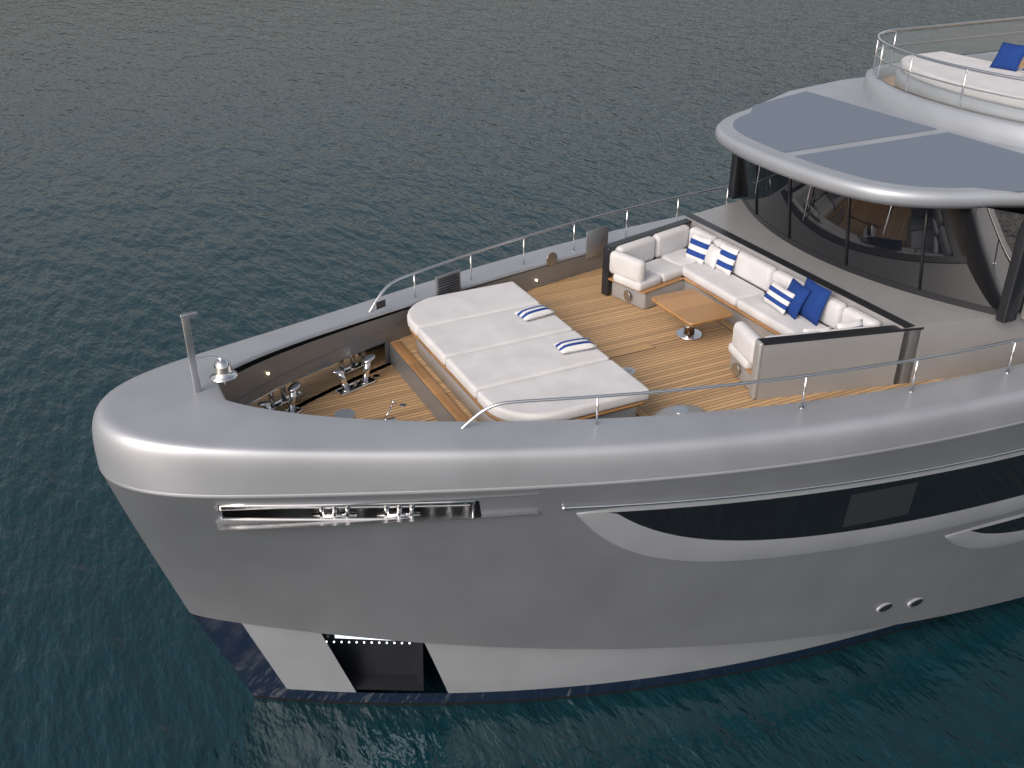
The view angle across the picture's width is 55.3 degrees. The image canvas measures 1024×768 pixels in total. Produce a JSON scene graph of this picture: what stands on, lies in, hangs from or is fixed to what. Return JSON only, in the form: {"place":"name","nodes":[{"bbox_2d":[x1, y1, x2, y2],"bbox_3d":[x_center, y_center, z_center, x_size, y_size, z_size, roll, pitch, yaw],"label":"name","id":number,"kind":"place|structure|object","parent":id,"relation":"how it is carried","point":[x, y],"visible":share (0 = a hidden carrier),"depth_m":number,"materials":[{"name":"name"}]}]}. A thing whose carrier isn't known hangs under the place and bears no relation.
{"place":"outdoors","nodes":[
{"label":"outdoors","id":0,"kind":"place"},
{"bbox_2d":[334,409,354,417],"bbox_3d":[-2.209,0.417,12.915,0.270,0.050,0.270,-13,31,-23],"label":"wind cap","id":1,"kind":"object","parent":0,"point":[345,413],"visible":0.63,"depth_m":12.91,"materials":[{"name":"silver metal"}]},
{"bbox_2d":[296,362,437,420],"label":"deck floor","id":2,"kind":"structure","parent":0,"point":[372,401],"depth_m":14.02,"materials":[{"name":"brown wood"}]},
{"bbox_2d":[284,406,302,412],"bbox_3d":[-3.194,0.462,13.596,0.200,0.030,0.620,18,33,29],"label":"bollard base","id":3,"kind":"object","parent":2,"relation":"on","point":[298,410],"visible":0.24,"depth_m":13.73,"materials":[{"name":"silver metal"}]},
{"bbox_2d":[288,390,296,412],"bbox_3d":[-3.074,0.221,13.667,0.098,0.342,0.100,0,18,-28],"label":"bollard post","id":4,"kind":"object","parent":3,"relation":"on","point":[291,402],"visible":0.96,"depth_m":13.63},
{"bbox_2d":[288,382,300,391],"bbox_3d":[-3.038,0.042,13.630,0.150,0.060,0.220,18,48,29],"label":"boll head","id":5,"kind":"object","parent":4,"relation":"on","point":[295,386],"visible":1,"depth_m":13.60},
{"bbox_2d":[335,377,375,395],"bbox_3d":[-2.298,0.030,14.382,0.200,0.030,0.620,25,37,37],"label":"bollard base","id":6,"kind":"object","parent":2,"relation":"on","point":[357,385],"visible":0.8,"depth_m":14.35,"materials":[{"name":"silver metal"}]},
{"bbox_2d":[337,373,349,390],"bbox_3d":[-2.447,-0.050,14.161,0.098,0.342,0.100,-26,41,-14],"label":"bollard post","id":7,"kind":"object","parent":6,"relation":"on","point":[343,382],"visible":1,"depth_m":14.13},
{"bbox_2d":[362,362,370,381],"bbox_3d":[-2.149,-0.200,14.433,0.098,0.342,0.100,1,20,-29],"label":"bollard post","id":8,"kind":"object","parent":6,"relation":"on","point":[366,372],"visible":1,"depth_m":14.40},
{"bbox_2d":[389,344,455,420],"bbox_3d":[-1.047,0.330,13.520,0.020,0.340,3.674,-13,31,-23],"label":"step riser","id":9,"kind":"object","parent":2,"relation":"on","point":[423,392],"visible":0.64,"depth_m":13.99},
{"bbox_2d":[219,254,634,484],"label":"wall","id":10,"kind":"structure","parent":0,"point":[245,382],"depth_m":14.12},
{"bbox_2d":[92,212,698,436],"bbox_3d":[4.452,-3.006,18.406,24.343,0.901,2.577,-18,34,-30],"label":"cap","id":11,"kind":"object","parent":10,"relation":"attached to","point":[172,379],"visible":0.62,"depth_m":13.82,"materials":[{"name":"paint"}]},
{"bbox_2d":[181,317,201,392],"bbox_3d":[-3.807,-0.320,11.615,0.085,1.060,0.050,-13,31,-23],"label":"pole","id":12,"kind":"object","parent":11,"relation":"on","point":[191,354],"visible":0.89,"depth_m":11.57,"materials":[{"name":"silver metal"}]},
{"bbox_2d":[209,358,237,382],"bbox_3d":[-3.510,-0.195,11.850,0.336,0.225,0.336,-13,31,-23],"label":"bell","id":13,"kind":"object","parent":12,"relation":"attached to","point":[223,371],"visible":1,"depth_m":11.78,"materials":[{"name":"silver metal"}]},
{"bbox_2d":[219,312,395,402],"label":"trim","id":14,"kind":"structure","parent":11,"relation":"on","point":[257,361],"depth_m":14.15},
{"bbox_2d":[435,269,460,295],"bbox_3d":[-0.993,-1.532,15.229,0.500,0.420,0.025,-25,37,-37],"label":"grille frame","id":15,"kind":"object","parent":11,"relation":"attached to","point":[446,275],"visible":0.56,"depth_m":15.19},
{"bbox_2d":[368,185,728,311],"bbox_3d":[1.229,-2.567,16.832,8.730,0.444,0.412,-20,35,-32],"label":"rail","id":16,"kind":"object","parent":11,"relation":"on","point":[500,244],"visible":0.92,"depth_m":16.29,"materials":[{"name":"silver metal"}]},
{"bbox_2d":[586,226,608,258],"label":"hatch wall","id":17,"kind":"structure","parent":11,"relation":"attached to","point":[596,240],"depth_m":17.08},
{"bbox_2d":[546,252,556,265],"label":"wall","id":18,"kind":"structure","parent":10,"relation":"attached to","point":[551,259],"depth_m":16.58,"materials":[{"name":"metal"}]},
{"bbox_2d":[0,0,1023,767],"bbox_3d":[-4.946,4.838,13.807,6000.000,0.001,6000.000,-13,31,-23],"label":"sea","id":19,"kind":"structure","parent":0,"point":[232,170],"depth_m":31.36,"materials":[{"name":"teal liquid"}]},
{"bbox_2d":[194,614,949,704],"bbox_3d":[6.139,1.728,18.318,23.295,2.512,6.919,-13,31,-23],"label":"hull","id":20,"kind":"object","parent":19,"relation":"on","point":[271,663],"depth_m":13.91,"materials":[{"name":"paint"}]},
{"bbox_2d":[321,633,423,690],"bbox_3d":[-2.041,3.761,13.715,1.676,1.256,0.399,1,29,1],"label":"anchor pocket","id":21,"kind":"object","parent":20,"relation":"on","point":[382,665],"visible":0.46,"depth_m":14.02,"materials":[{"name":"black"}]},
{"bbox_2d":[335,635,393,640],"bbox_3d":[-2.123,3.381,13.722,1.200,0.536,0.680,-13,31,-23],"label":"light strip","id":22,"kind":"object","parent":21,"relation":"attached to","point":[345,637],"depth_m":13.85,"materials":[{"name":"white"}]},
{"bbox_2d":[103,423,1023,648],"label":"hull","id":23,"kind":"object","parent":20,"relation":"on","point":[552,574],"visible":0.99,"depth_m":12.63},
{"bbox_2d":[214,486,536,510],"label":"trim","id":24,"kind":"structure","parent":23,"relation":"on","point":[235,508],"depth_m":11.33,"materials":[{"name":"silver metal"}]},
{"bbox_2d":[216,345,538,529],"bbox_3d":[-2.389,0.797,13.023,3.500,0.001,5.192,-13,31,-23],"label":"hardware piece","id":25,"kind":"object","parent":23,"relation":"in","point":[443,513],"depth_m":11.70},
{"bbox_2d":[272,391,302,409],"bbox_3d":[-3.245,0.242,13.930,0.120,0.030,0.620,19,34,31],"label":"roll frame","id":26,"kind":"object","parent":25,"relation":"on","point":[279,403],"visible":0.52,"depth_m":13.86,"materials":[{"name":"silver metal"}]},
{"bbox_2d":[312,512,356,516],"bbox_3d":[-2.103,1.563,11.592,0.522,0.090,0.090,0,52,-4],"label":"fairlead base","id":27,"kind":"object","parent":25,"relation":"on","point":[329,514],"visible":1,"depth_m":11.56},
{"bbox_2d":[219,500,475,520],"bbox_3d":[-1.923,1.498,11.461,2.994,0.393,0.137,-2,29,-3],"label":"fairlead frame","id":28,"kind":"object","parent":25,"relation":"on","point":[320,518],"visible":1,"depth_m":11.46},
{"bbox_2d":[335,361,363,374],"bbox_3d":[-2.403,-0.243,14.813,0.120,0.030,0.620,24,37,36],"label":"roll frame","id":29,"kind":"object","parent":25,"relation":"on","point":[350,369],"visible":0.37,"depth_m":14.77,"materials":[{"name":"silver metal"}]},
{"bbox_2d":[282,504,469,508],"bbox_3d":[-1.965,1.446,11.545,2.935,0.132,0.053,-2,29,-3],"label":"fairlead rail","id":30,"kind":"object","parent":25,"relation":"in","point":[427,505],"visible":0.52,"depth_m":11.57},
{"bbox_2d":[377,511,420,516],"bbox_3d":[-1.346,1.565,11.648,0.519,0.090,0.090,0,51,-4],"label":"fairlead base","id":31,"kind":"object","parent":25,"relation":"on","point":[394,514],"visible":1,"depth_m":11.61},
{"bbox_2d":[92,363,1023,494],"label":"bulwark","id":32,"kind":"object","parent":23,"relation":"on","point":[214,441],"visible":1,"depth_m":11.45,"materials":[{"name":"silver metal"}]},
{"bbox_2d":[461,337,1023,428],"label":"rail","id":33,"kind":"object","parent":32,"relation":"on","point":[470,420],"visible":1,"depth_m":11.87,"materials":[{"name":"silver metal"}]},
{"bbox_2d":[98,421,1023,498],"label":"style line","id":34,"kind":"object","parent":23,"relation":"attached to","point":[542,486],"visible":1,"depth_m":11.48,"materials":[{"name":"silver metal"}]},
{"bbox_2d":[567,447,1023,508],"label":"trim","id":35,"kind":"structure","parent":23,"relation":"attached to","point":[790,489],"depth_m":12.19,"materials":[{"name":"silver metal"}]},
{"bbox_2d":[576,495,1023,561],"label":"window surround","id":36,"kind":"object","parent":23,"relation":"attached to","point":[620,531],"depth_m":12.68,"materials":[{"name":"silver metal"}]},
{"bbox_2d":[576,450,1023,513],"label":"window surround","id":37,"kind":"object","parent":23,"relation":"attached to","point":[787,494],"depth_m":12.29,"materials":[{"name":"silver metal"}]},
{"bbox_2d":[609,455,1023,539],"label":"window glass","id":38,"kind":"object","parent":23,"relation":"attached to","point":[821,513],"visible":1,"depth_m":12.61,"materials":[{"name":"black"}]},
{"bbox_2d":[842,482,917,526],"bbox_3d":[4.840,1.587,12.842,1.020,0.550,0.050,-8,30,-15],"label":"window pane","id":39,"kind":"structure","parent":23,"relation":"attached to","point":[876,505],"depth_m":12.84,"materials":[{"name":"grey"}]},
{"bbox_2d":[944,517,1023,536],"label":"window glass","id":40,"kind":"object","parent":23,"relation":"attached to","point":[1017,524],"visible":1,"depth_m":14.13,"materials":[{"name":"black"}]},
{"bbox_2d":[945,513,1023,536],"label":"window surround","id":41,"kind":"object","parent":23,"relation":"attached to","point":[995,522],"depth_m":13.93,"materials":[{"name":"silver metal"}]},
{"bbox_2d":[946,530,1023,547],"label":"window surround","id":42,"kind":"object","parent":23,"relation":"attached to","point":[970,539],"depth_m":14.09,"materials":[{"name":"silver metal"}]},
{"bbox_2d":[390,268,960,420],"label":"lounge deck","id":43,"kind":"structure","parent":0,"point":[582,305],"depth_m":14.73,"materials":[{"name":"brown wood"}]},
{"bbox_2d":[390,341,468,420],"bbox_3d":[-0.989,0.139,13.448,0.160,0.020,3.574,-13,31,-23],"label":"step nosing","id":44,"kind":"object","parent":43,"relation":"on","point":[435,388],"visible":0.56,"depth_m":13.72,"materials":[{"name":"brown wood"}]},
{"bbox_2d":[416,339,636,420],"bbox_3d":[-0.011,-0.239,13.789,1.840,0.360,3.800,-13,31,-23],"label":"sunbed base","id":45,"kind":"object","parent":43,"relation":"on","point":[470,405],"visible":0.16,"depth_m":13.25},
{"bbox_2d":[407,282,539,335],"bbox_3d":[-0.677,-1.159,14.830,2.020,0.170,0.948,-13,31,-23],"label":"sun cushion","id":46,"kind":"object","parent":45,"relation":"on","point":[462,305],"visible":0.85,"depth_m":14.72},
{"bbox_2d":[418,304,572,365],"bbox_3d":[-0.236,-0.727,14.043,2.020,0.170,0.988,-13,31,-23],"label":"sun cushion","id":47,"kind":"object","parent":45,"relation":"on","point":[442,342],"visible":0.69,"depth_m":13.89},
{"bbox_2d":[514,305,554,320],"bbox_3d":[0.335,-1.048,14.327,0.530,0.120,0.286,-17,33,-29],"label":"sun pillow","id":48,"kind":"object","parent":47,"relation":"on","point":[534,312],"visible":1,"depth_m":14.25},
{"bbox_2d":[409,327,645,420],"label":"sunpad trim","id":49,"kind":"structure","parent":45,"relation":"attached to","point":[609,411],"depth_m":12.44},
{"bbox_2d":[446,331,608,398],"bbox_3d":[0.214,-0.286,13.241,2.020,0.170,0.988,-13,31,-23],"label":"sun cushion","id":50,"kind":"object","parent":45,"relation":"on","point":[474,373],"visible":0.72,"depth_m":13.09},
{"bbox_2d":[553,338,596,352],"bbox_3d":[0.865,-0.530,13.383,0.530,0.120,0.286,-11,31,-19],"label":"striped pillow","id":51,"kind":"object","parent":50,"relation":"on","point":[574,345],"visible":1,"depth_m":13.31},
{"bbox_2d":[477,360,648,420],"bbox_3d":[0.656,0.145,12.454,2.020,0.170,0.948,-13,31,-23],"label":"sun cushion","id":52,"kind":"object","parent":45,"relation":"on","point":[608,377],"visible":0.91,"depth_m":12.35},
{"bbox_2d":[601,246,611,295],"bbox_3d":[1.569,-1.879,16.256,0.070,0.860,0.160,-22,36,-34],"label":"end post","id":53,"kind":"object","parent":43,"relation":"on","point":[605,285],"visible":1,"depth_m":16.23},
{"bbox_2d":[604,343,654,357],"bbox_3d":[1.560,-0.457,14.550,1.230,0.006,0.175,-13,31,-23],"label":"deck hatch","id":54,"kind":"object","parent":43,"relation":"on","point":[628,350],"visible":0.64,"depth_m":14.62,"materials":[{"name":"brown wood"}]},
{"bbox_2d":[612,280,684,308],"bbox_3d":[2.629,-1.758,16.617,1.911,0.300,0.760,-22,36,-34],"label":"sofa base","id":55,"kind":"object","parent":43,"relation":"on","point":[640,300],"depth_m":16.04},
{"bbox_2d":[608,276,684,293],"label":"sofa base trim","id":56,"kind":"structure","parent":55,"relation":"on","point":[662,285],"depth_m":16.01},
{"bbox_2d":[609,223,689,293],"bbox_3d":[2.457,-2.246,16.955,2.364,0.830,0.097,-22,36,-34],"label":"arm shell","id":57,"kind":"object","parent":43,"relation":"on","point":[611,274],"visible":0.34,"depth_m":16.46},
{"bbox_2d":[609,250,645,281],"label":"backrest cushion","id":58,"kind":"object","parent":57,"relation":"attached to","point":[627,266],"visible":1,"depth_m":15.78,"materials":[{"name":"white"}]},
{"bbox_2d":[615,236,654,261],"bbox_3d":[2.058,-2.195,16.396,0.866,0.420,0.200,-22,36,-34],"label":"arm","id":59,"kind":"object","parent":57,"relation":"attached to","point":[643,249],"visible":0.73,"depth_m":16.33},
{"bbox_2d":[613,270,660,290],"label":"seat cushion","id":60,"kind":"object","parent":57,"relation":"on","point":[651,279],"visible":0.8,"depth_m":15.88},
{"bbox_2d":[605,218,691,248],"bbox_3d":[2.467,-2.615,16.729,2.377,0.035,0.149,-22,36,-34],"label":"cap","id":61,"kind":"object","parent":57,"relation":"attached to","point":[615,244],"visible":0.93,"depth_m":16.58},
{"bbox_2d":[646,258,682,281],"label":"seat cushion","id":62,"kind":"object","parent":57,"relation":"on","point":[666,271],"visible":0.68,"depth_m":16.23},
{"bbox_2d":[652,225,689,257],"bbox_3d":[2.735,-2.470,16.897,0.866,0.420,0.200,-22,36,-34],"label":"arm","id":63,"kind":"object","parent":57,"relation":"attached to","point":[671,240],"visible":0.84,"depth_m":16.77},
{"bbox_2d":[659,248,696,265],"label":"seat cushion","id":64,"kind":"object","parent":57,"relation":"on","point":[676,257],"visible":0.3,"depth_m":16.66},
{"bbox_2d":[684,232,711,264],"bbox_3d":[3.133,-2.281,16.491,0.130,0.445,0.445,6,20,-40],"label":"striped pillow","id":65,"kind":"object","parent":64,"relation":"on","point":[697,248],"visible":1,"depth_m":16.42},
{"bbox_2d":[653,404,705,415],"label":"plinth","id":66,"kind":"structure","parent":43,"relation":"on","point":[668,410],"depth_m":12.80,"materials":[{"name":"silver metal"}]},
{"bbox_2d":[673,406,687,413],"bbox_3d":[2.195,0.342,12.739,0.200,0.008,0.200,-13,31,-23],"label":"plinth disc","id":67,"kind":"object","parent":66,"relation":"on","point":[680,410],"visible":0.92,"depth_m":12.72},
{"bbox_2d":[676,328,701,340],"bbox_3d":[2.731,-0.770,15.099,0.400,0.030,0.400,-13,31,-23],"label":"table base","id":68,"kind":"object","parent":43,"relation":"on","point":[680,334],"visible":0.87,"depth_m":15.02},
{"bbox_2d":[683,323,694,335],"bbox_3d":[2.731,-0.954,14.998,0.170,0.390,0.170,-13,31,-23],"label":"table leg","id":69,"kind":"object","parent":68,"relation":"on","point":[689,330],"visible":0.34,"depth_m":14.99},
{"bbox_2d":[684,281,774,337],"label":"plinth","id":70,"kind":"structure","parent":43,"relation":"on","point":[761,331],"depth_m":15.25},
{"bbox_2d":[684,277,780,334],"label":"trim","id":71,"kind":"structure","parent":70,"relation":"on","point":[735,308],"depth_m":15.23,"materials":[{"name":"brown wood"}]},
{"bbox_2d":[681,263,764,305],"bbox_3d":[3.400,-1.648,15.909,0.620,0.160,1.528,-13,31,-23],"label":"seat cushion","id":72,"kind":"object","parent":71,"relation":"on","point":[731,289],"visible":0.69,"depth_m":15.71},
{"bbox_2d":[704,243,720,269],"bbox_3d":[3.328,-2.130,16.276,0.110,0.360,0.360,9,23,-28],"label":"throw pillow","id":73,"kind":"object","parent":72,"relation":"on","point":[711,256],"visible":1,"depth_m":16.20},
{"bbox_2d":[715,242,738,275],"bbox_3d":[3.506,-2.057,16.060,0.130,0.445,0.445,4,23,-33],"label":"striped pillow","id":74,"kind":"object","parent":72,"relation":"on","point":[727,256],"visible":1,"depth_m":15.97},
{"bbox_2d":[737,294,826,333],"bbox_3d":[4.081,-0.982,14.695,0.620,0.160,1.528,-13,31,-23],"label":"seat cushion","id":75,"kind":"object","parent":71,"relation":"on","point":[762,311],"visible":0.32,"depth_m":14.58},
{"bbox_2d":[761,280,794,314],"bbox_3d":[4.019,-1.310,14.762,0.130,0.339,0.583,18,19,-30],"label":"striped pillow","id":76,"kind":"object","parent":75,"relation":"on","point":[778,297],"visible":1,"depth_m":14.69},
{"bbox_2d":[785,278,810,319],"bbox_3d":[4.210,-1.276,14.596,0.140,0.488,0.488,15,22,-25],"label":"throw pillow","id":77,"kind":"object","parent":75,"relation":"on","point":[798,290],"visible":0.76,"depth_m":14.47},
{"bbox_2d":[798,277,831,325],"bbox_3d":[4.419,-1.215,14.403,0.150,0.551,0.551,6,24,-28],"label":"throw pillow","id":78,"kind":"object","parent":75,"relation":"on","point":[812,307],"visible":0.78,"depth_m":14.28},
{"bbox_2d":[730,354,750,388],"bbox_3d":[4.143,-0.276,13.917,1.911,0.300,0.760,-6,29,-11],"label":"sofa base","id":79,"kind":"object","parent":43,"relation":"on","point":[744,375],"depth_m":13.69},
{"bbox_2d":[687,217,904,328],"bbox_3d":[4.225,-1.478,15.485,0.060,0.896,5.045,-13,31,-23],"label":"panel","id":80,"kind":"object","parent":43,"relation":"on","point":[884,321],"visible":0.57,"depth_m":15.19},
{"bbox_2d":[688,227,716,245],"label":"sofa back cushion","id":81,"kind":"object","parent":80,"relation":"attached to","point":[703,233],"visible":0.42,"depth_m":16.71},
{"bbox_2d":[713,239,776,291],"bbox_3d":[3.768,-1.950,15.950,0.200,0.420,1.522,-13,31,-23],"label":"sofa back cushion","id":82,"kind":"object","parent":80,"relation":"attached to","point":[753,270],"visible":0.59,"depth_m":15.63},
{"bbox_2d":[685,214,914,327],"bbox_3d":[4.270,-1.887,15.285,0.160,0.012,5.145,-13,31,-23],"label":"cap","id":83,"kind":"object","parent":80,"relation":"attached to","point":[841,291],"visible":1,"depth_m":14.87,"materials":[{"name":"black"}]},
{"bbox_2d":[771,270,846,328],"bbox_3d":[4.449,-1.284,14.736,0.200,0.420,1.522,-13,31,-23],"label":"sofa back cushion","id":84,"kind":"object","parent":80,"relation":"attached to","point":[831,315],"visible":0.49,"depth_m":14.27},
{"bbox_2d":[840,307,880,325],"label":"sofa back cushion","id":85,"kind":"object","parent":80,"relation":"attached to","point":[850,314],"visible":0.5,"depth_m":13.80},
{"bbox_2d":[756,330,922,399],"bbox_3d":[4.459,-0.286,13.386,2.364,0.830,0.097,-6,29,-11],"label":"sofa side panel","id":86,"kind":"object","parent":43,"relation":"on","point":[796,358],"visible":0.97,"depth_m":13.32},
{"bbox_2d":[731,363,739,374],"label":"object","id":87,"kind":"object","parent":86,"relation":"attached to","point":[735,369],"visible":1,"depth_m":13.74,"materials":[{"name":"brown metal"}]},
{"bbox_2d":[728,342,751,368],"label":"seat cushion","id":88,"kind":"object","parent":86,"relation":"on","point":[739,357],"visible":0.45,"depth_m":13.54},
{"bbox_2d":[732,321,760,364],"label":"backrest cushion","id":89,"kind":"object","parent":86,"relation":"attached to","point":[745,336],"visible":0.66,"depth_m":13.38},
{"bbox_2d":[748,339,763,398],"bbox_3d":[3.292,-0.193,13.184,0.070,0.860,0.160,-6,29,-11],"label":"end post","id":90,"kind":"object","parent":86,"relation":"attached to","point":[756,363],"visible":1,"depth_m":13.12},
{"bbox_2d":[764,331,818,337],"bbox_3d":[3.808,-0.483,13.277,0.866,0.420,0.200,-6,29,-11],"label":"arm","id":91,"kind":"object","parent":86,"relation":"attached to","point":[792,334],"visible":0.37,"depth_m":13.18},
{"bbox_2d":[758,325,923,345],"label":"trim","id":92,"kind":"structure","parent":86,"relation":"on","point":[828,335],"depth_m":13.14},
{"bbox_2d":[825,325,878,331],"bbox_3d":[4.674,-0.573,13.440,0.866,0.420,0.200,-6,29,-11],"label":"arm","id":93,"kind":"object","parent":86,"relation":"attached to","point":[851,328],"visible":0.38,"depth_m":13.34},
{"bbox_3d":[4.567,-0.507,13.829,0.620,0.160,0.645,-13,31,-23],"label":"back seat","id":94,"kind":"object","parent":86,"relation":"on","visible":0},
{"bbox_2d":[837,319,862,328],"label":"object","id":95,"kind":"object","parent":94,"relation":"on","point":[858,323],"visible":0.32,"depth_m":13.56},
{"bbox_2d":[893,314,1023,384],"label":"side wall","id":96,"kind":"structure","parent":43,"relation":"on","point":[940,338],"depth_m":13.70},
{"bbox_2d":[694,200,1023,325],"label":"bonnet top","id":97,"kind":"object","parent":96,"relation":"on","point":[738,219],"visible":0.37,"depth_m":14.79,"materials":[{"name":"paint"}]},
{"bbox_2d":[741,195,997,314],"bbox_3d":[5.176,-2.144,15.652,0.869,0.105,5.960,-13,31,-23],"label":"window sill trim","id":98,"kind":"structure","parent":97,"relation":"on","point":[937,297],"depth_m":14.60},
{"bbox_2d":[740,158,1023,308],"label":"windshield","id":99,"kind":"object","parent":97,"relation":"on","point":[968,254],"visible":0.68,"depth_m":14.04,"materials":[{"name":"glass"}]},
{"bbox_2d":[728,153,740,198],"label":"pillar","id":100,"kind":"structure","parent":99,"relation":"attached to","point":[734,190],"depth_m":17.91,"materials":[{"name":"black"}]},
{"bbox_2d":[788,178,790,238],"bbox_3d":[4.430,-2.987,15.605,0.041,1.447,0.040,-21,34,-18],"label":"mullion","id":101,"kind":"object","parent":99,"relation":"attached to","point":[789,190],"visible":0.65,"depth_m":15.64,"materials":[{"name":"black"}]},
{"bbox_2d":[844,197,849,265],"bbox_3d":[5.009,-2.421,14.573,0.041,1.447,0.040,-21,34,-18],"label":"mullion","id":102,"kind":"object","parent":99,"relation":"attached to","point":[847,231],"visible":0.65,"depth_m":14.64,"materials":[{"name":"black"}]},
{"bbox_2d":[715,77,1023,208],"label":"roof","id":103,"kind":"structure","parent":99,"relation":"on","point":[733,140],"depth_m":13.89,"materials":[{"name":"silver metal"}]},
{"bbox_2d":[733,91,935,152],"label":"roof panel","id":104,"kind":"structure","parent":103,"relation":"on","point":[802,121],"depth_m":15.89,"materials":[{"name":"grey"}]},
{"bbox_2d":[795,132,1023,191],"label":"roof panel","id":105,"kind":"structure","parent":103,"relation":"on","point":[947,159],"depth_m":13.97,"materials":[{"name":"grey"}]},
{"bbox_2d":[863,51,1023,147],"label":"coaming","id":106,"kind":"object","parent":103,"relation":"on","point":[879,90],"visible":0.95,"depth_m":15.85,"materials":[{"name":"silver metal"}]},
{"bbox_2d":[918,208,928,289],"bbox_3d":[5.789,-1.966,13.745,0.042,1.447,0.040,-21,34,-18],"label":"mullion","id":107,"kind":"object","parent":99,"relation":"attached to","point":[923,247],"visible":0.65,"depth_m":13.76,"materials":[{"name":"black"}]},
{"bbox_2d":[995,219,1023,322],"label":"pillar","id":108,"kind":"structure","parent":99,"relation":"attached to","point":[1010,300],"depth_m":13.12,"materials":[{"name":"black"}]},
{"bbox_2d":[651,289,732,325],"bbox_3d":[2.731,-1.176,14.876,0.800,0.045,1.080,-13,31,-23],"label":"table top","id":109,"kind":"object","parent":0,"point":[691,307],"visible":1,"depth_m":14.80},
{"bbox_2d":[875,31,1023,99],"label":"railing","id":110,"kind":"object","parent":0,"point":[944,81],"visible":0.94,"depth_m":16.84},
{"bbox_2d":[877,16,1023,80],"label":"railing","id":111,"kind":"object","parent":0,"point":[944,62],"visible":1,"depth_m":16.77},
{"bbox_2d":[882,61,1023,86],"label":"deck floor","id":112,"kind":"structure","parent":0,"point":[890,80],"depth_m":18.53,"materials":[{"name":"brown wood"}]},
{"bbox_2d":[894,66,1023,123],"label":"sunpad base","id":113,"kind":"object","parent":112,"relation":"on","point":[918,88],"visible":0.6,"depth_m":16.07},
{"bbox_2d":[900,51,1023,108],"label":"sun pad","id":114,"kind":"object","parent":113,"relation":"on","point":[985,82],"visible":0.89,"depth_m":16.50,"materials":[{"name":"white fabric"}]},
{"bbox_2d":[990,42,1023,71],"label":"throw pillow","id":115,"kind":"object","parent":114,"relation":"on","point":[1009,56],"visible":1,"depth_m":16.87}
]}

